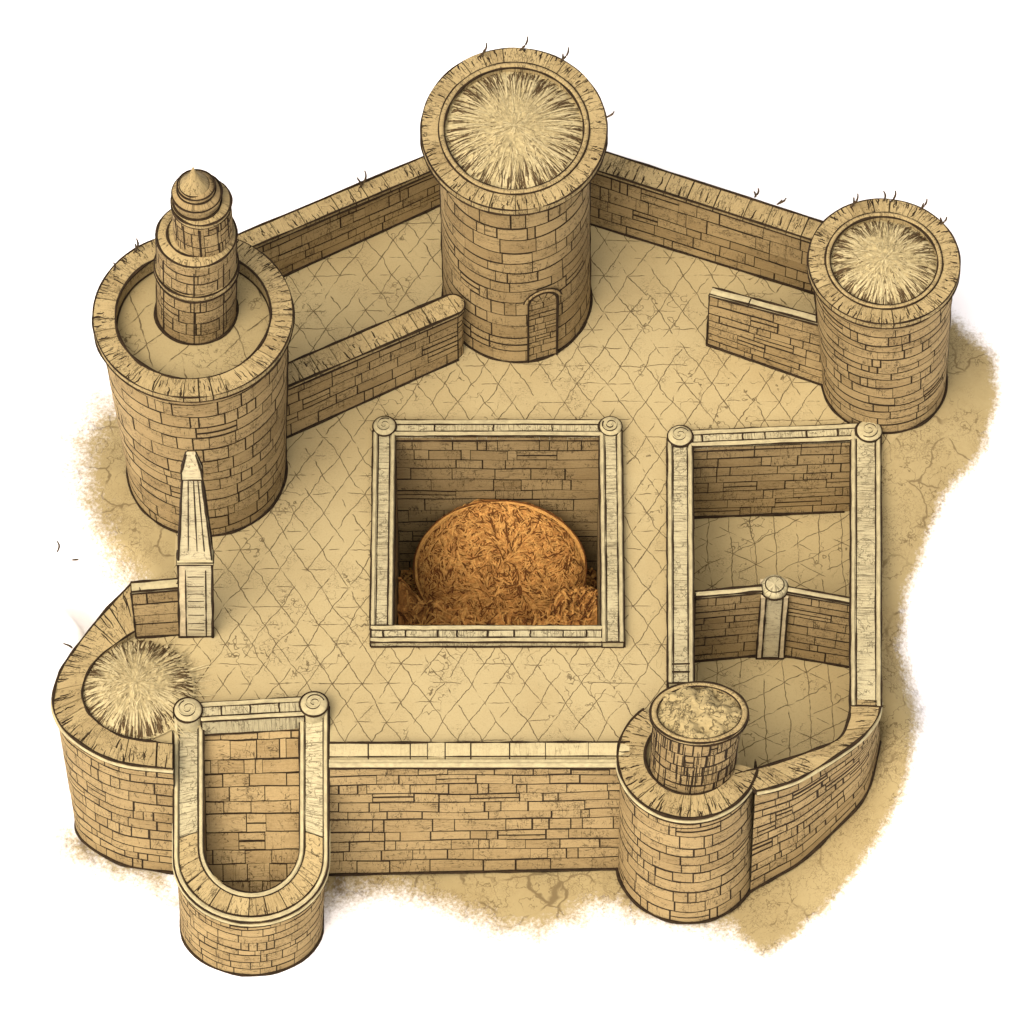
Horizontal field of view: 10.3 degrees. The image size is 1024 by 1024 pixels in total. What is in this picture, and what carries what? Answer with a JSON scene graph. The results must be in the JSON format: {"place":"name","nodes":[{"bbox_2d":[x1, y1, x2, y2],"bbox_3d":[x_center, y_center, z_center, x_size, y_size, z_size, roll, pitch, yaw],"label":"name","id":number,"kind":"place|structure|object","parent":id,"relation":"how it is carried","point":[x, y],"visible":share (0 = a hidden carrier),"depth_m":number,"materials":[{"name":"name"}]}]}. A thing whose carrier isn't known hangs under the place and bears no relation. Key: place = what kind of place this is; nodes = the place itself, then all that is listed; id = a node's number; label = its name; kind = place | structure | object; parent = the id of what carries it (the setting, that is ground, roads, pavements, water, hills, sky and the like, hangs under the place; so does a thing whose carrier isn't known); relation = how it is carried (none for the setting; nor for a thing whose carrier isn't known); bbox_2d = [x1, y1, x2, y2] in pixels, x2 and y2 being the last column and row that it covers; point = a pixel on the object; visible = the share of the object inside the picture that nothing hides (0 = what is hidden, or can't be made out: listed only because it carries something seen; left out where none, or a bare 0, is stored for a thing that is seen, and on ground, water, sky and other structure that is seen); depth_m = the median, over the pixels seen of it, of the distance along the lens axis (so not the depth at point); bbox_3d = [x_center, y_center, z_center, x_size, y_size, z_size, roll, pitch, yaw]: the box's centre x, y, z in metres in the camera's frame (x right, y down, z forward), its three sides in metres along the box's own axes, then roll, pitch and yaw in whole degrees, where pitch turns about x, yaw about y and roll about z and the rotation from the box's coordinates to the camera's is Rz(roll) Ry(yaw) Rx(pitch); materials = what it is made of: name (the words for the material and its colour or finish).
{"place":"outdoors","nodes":[
{"label":"outdoors","id":0,"kind":"place"},
{"bbox_2d":[0,0,1023,1023],"bbox_3d":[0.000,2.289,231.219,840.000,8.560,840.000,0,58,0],"label":"ground","id":1,"kind":"structure","parent":0,"point":[897,897],"depth_m":229.26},
{"bbox_2d":[51,582,173,874],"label":"curved bastion","id":2,"kind":"object","parent":1,"relation":"on","point":[121,787],"visible":0.92,"depth_m":223.60,"materials":[{"name":"stone"}]},
{"bbox_2d":[172,691,329,976],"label":"horseshoe bastion","id":3,"kind":"object","parent":1,"relation":"on","point":[251,829],"visible":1,"depth_m":222.97,"materials":[{"name":"stone"}]},
{"bbox_2d":[329,740,629,875],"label":"terrace wall","id":4,"kind":"structure","parent":1,"relation":"on","point":[421,807],"depth_m":223.87,"materials":[{"name":"stone"}]},
{"bbox_2d":[616,708,758,923],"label":"round turret","id":5,"kind":"object","parent":1,"relation":"on","point":[684,858],"visible":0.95,"depth_m":222.31,"materials":[{"name":"stone"}]},
{"bbox_2d":[649,681,748,793],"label":"stone drum","id":6,"kind":"object","parent":5,"relation":"on","point":[698,727],"visible":1,"depth_m":217.81,"materials":[{"name":"stone"}]},
{"bbox_2d":[666,421,882,731],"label":"sunken court","id":7,"kind":"object","parent":1,"relation":"on","point":[776,471],"visible":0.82,"depth_m":228.65,"materials":[{"name":"stone"}]},
{"bbox_2d":[735,699,881,892],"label":"terrace wall","id":8,"kind":"structure","parent":1,"relation":"on","point":[807,804],"depth_m":223.18,"materials":[{"name":"stone"}]},
{"bbox_2d":[126,207,899,764],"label":"court pavement","id":9,"kind":"structure","parent":0,"point":[642,363],"depth_m":227.94,"materials":[{"name":"beige stone"}]},
{"bbox_2d":[83,637,216,742],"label":"straw heap","id":10,"kind":"object","parent":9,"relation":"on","point":[136,688],"visible":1,"depth_m":222.62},
{"bbox_2d":[130,578,177,638],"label":"brick wall","id":11,"kind":"structure","parent":9,"relation":"on","point":[154,602],"depth_m":222.65,"materials":[{"name":"stone"}]},
{"bbox_2d":[92,167,294,536],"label":"round tower","id":12,"kind":"structure","parent":9,"relation":"on","point":[193,315],"depth_m":219.47,"materials":[{"name":"stone"}]},
{"bbox_2d":[133,238,138,253],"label":"dry sprig","id":13,"kind":"object","parent":12,"relation":"on","point":[136,247],"visible":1,"depth_m":220.33,"materials":[{"name":"plant"}]},
{"bbox_2d":[176,451,213,637],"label":"stone obelisk","id":14,"kind":"object","parent":9,"relation":"on","point":[195,577],"visible":1,"depth_m":219.49,"materials":[{"name":"beige stone"}]},
{"bbox_2d":[238,156,439,276],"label":"brick wall","id":15,"kind":"structure","parent":9,"relation":"on","point":[295,240],"depth_m":232.79,"materials":[{"name":"stone"}]},
{"bbox_2d":[356,170,366,187],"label":"dry sprig","id":16,"kind":"object","parent":15,"relation":"on","point":[361,184],"visible":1,"depth_m":231.97,"materials":[{"name":"plant"}]},
{"bbox_2d":[287,293,465,437],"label":"brick wall","id":17,"kind":"structure","parent":9,"relation":"on","point":[345,374],"depth_m":228.53,"materials":[{"name":"stone"}]},
{"bbox_2d":[369,416,625,647],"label":"hay pit","id":18,"kind":"object","parent":9,"relation":"in","point":[427,474],"visible":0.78,"depth_m":229.21,"materials":[{"name":"stone"}]},
{"bbox_2d":[397,567,597,624],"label":"loose hay","id":19,"kind":"object","parent":18,"relation":"in","point":[575,606],"visible":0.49,"depth_m":233.71},
{"bbox_2d":[413,499,586,621],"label":"hay bale","id":20,"kind":"object","parent":18,"relation":"in","point":[486,560],"visible":0.98,"depth_m":232.89},
{"bbox_2d":[420,47,607,362],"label":"round tower","id":21,"kind":"structure","parent":9,"relation":"on","point":[513,143],"depth_m":224.24,"materials":[{"name":"stone"}]},
{"bbox_2d":[478,42,486,56],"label":"dry sprig","id":22,"kind":"object","parent":21,"relation":"on","point":[483,52],"visible":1,"depth_m":224.72,"materials":[{"name":"plant"}]},
{"bbox_2d":[523,288,561,362],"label":"blocked doorway","id":23,"kind":"structure","parent":21,"relation":"in","point":[543,305],"depth_m":229.30,"materials":[{"name":"stone"}]},
{"bbox_2d":[559,47,568,61],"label":"dry sprig","id":24,"kind":"object","parent":21,"relation":"on","point":[563,57],"visible":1,"depth_m":224.60,"materials":[{"name":"plant"}]},
{"bbox_2d":[590,151,822,294],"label":"brick wall","id":25,"kind":"structure","parent":9,"relation":"on","point":[657,206],"depth_m":231.88,"materials":[{"name":"stone"}]},
{"bbox_2d":[706,287,822,385],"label":"brick wall","id":26,"kind":"structure","parent":9,"relation":"on","point":[776,337],"depth_m":229.48,"materials":[{"name":"stone"}]},
{"bbox_2d":[806,198,960,433],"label":"round tower","id":27,"kind":"structure","parent":9,"relation":"on","point":[883,277],"depth_m":224.25,"materials":[{"name":"stone"}]},
{"bbox_2d":[850,193,858,207],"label":"dry sprig","id":28,"kind":"object","parent":27,"relation":"on","point":[854,202],"visible":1,"depth_m":224.57,"materials":[{"name":"plant"}]},
{"bbox_2d":[919,199,927,209],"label":"dry sprig","id":29,"kind":"object","parent":27,"relation":"on","point":[923,206],"visible":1,"depth_m":224.66,"materials":[{"name":"plant"}]},
{"bbox_2d":[940,217,946,224],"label":"dry sprig","id":30,"kind":"object","parent":27,"relation":"on","point":[942,222],"visible":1,"depth_m":224.34,"materials":[{"name":"plant"}]},
{"bbox_2d":[694,511,849,767],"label":"sunken pavement","id":31,"kind":"structure","parent":0,"point":[796,706],"depth_m":231.41,"materials":[{"name":"beige stone"}]},
{"bbox_2d":[695,584,763,662],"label":"brick wall","id":32,"kind":"structure","parent":31,"relation":"on","point":[726,623],"depth_m":227.33,"materials":[{"name":"stone"}]},
{"bbox_2d":[755,575,788,659],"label":"stone post","id":33,"kind":"object","parent":31,"relation":"on","point":[772,623],"visible":1,"depth_m":227.13,"materials":[{"name":"beige stone"}]},
{"bbox_2d":[784,586,848,667],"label":"brick wall","id":34,"kind":"structure","parent":31,"relation":"on","point":[818,627],"depth_m":227.41,"materials":[{"name":"stone"}]}
]}

